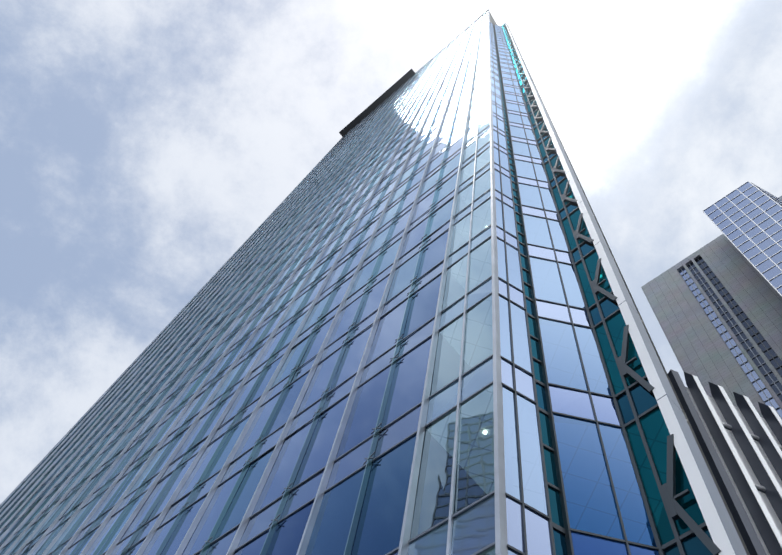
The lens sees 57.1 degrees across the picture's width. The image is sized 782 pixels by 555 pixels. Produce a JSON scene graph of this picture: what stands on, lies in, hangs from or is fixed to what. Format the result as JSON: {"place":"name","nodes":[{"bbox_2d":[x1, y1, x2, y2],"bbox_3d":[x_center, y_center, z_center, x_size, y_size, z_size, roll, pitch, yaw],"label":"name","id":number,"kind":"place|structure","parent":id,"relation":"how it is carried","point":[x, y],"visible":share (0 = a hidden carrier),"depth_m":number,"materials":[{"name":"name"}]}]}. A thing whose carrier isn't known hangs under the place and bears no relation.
{"place":"outdoors","nodes":[
{"label":"outdoors","id":0,"kind":"place"},
{"bbox_2d":[0,9,507,554],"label":"glass facade","id":1,"kind":"structure","parent":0,"point":[402,449],"depth_m":24.30,"materials":[{"name":"blue glass"}]},
{"bbox_2d":[0,0,781,503],"label":"sky","id":2,"kind":"structure","parent":0,"point":[143,143],"materials":[{"name":"white"}]},
{"bbox_2d":[668,369,781,554],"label":"finned block","id":3,"kind":"structure","parent":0,"point":[741,445],"depth_m":22.99,"materials":[{"name":"grey metal"}]},
{"bbox_2d":[702,181,781,295],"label":"skyscraper","id":4,"kind":"structure","parent":0,"point":[745,218],"depth_m":173.98,"materials":[{"name":"blue glass"}]},
{"label":"ground","id":5,"kind":"structure","parent":0,"visible":0},
{"bbox_2d":[0,21,481,554],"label":"tower","id":6,"kind":"structure","parent":5,"relation":"on","point":[268,317],"depth_m":46.68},
{"bbox_2d":[433,11,749,554],"bbox_3d":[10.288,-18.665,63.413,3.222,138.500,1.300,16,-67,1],"label":"glass facade","id":7,"kind":"structure","parent":5,"relation":"on","point":[603,455],"depth_m":13.49,"materials":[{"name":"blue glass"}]},
{"bbox_2d":[641,196,781,419],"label":"high-rise building","id":8,"kind":"structure","parent":5,"relation":"on","point":[716,305],"depth_m":169.32,"materials":[{"name":"grey concrete"}]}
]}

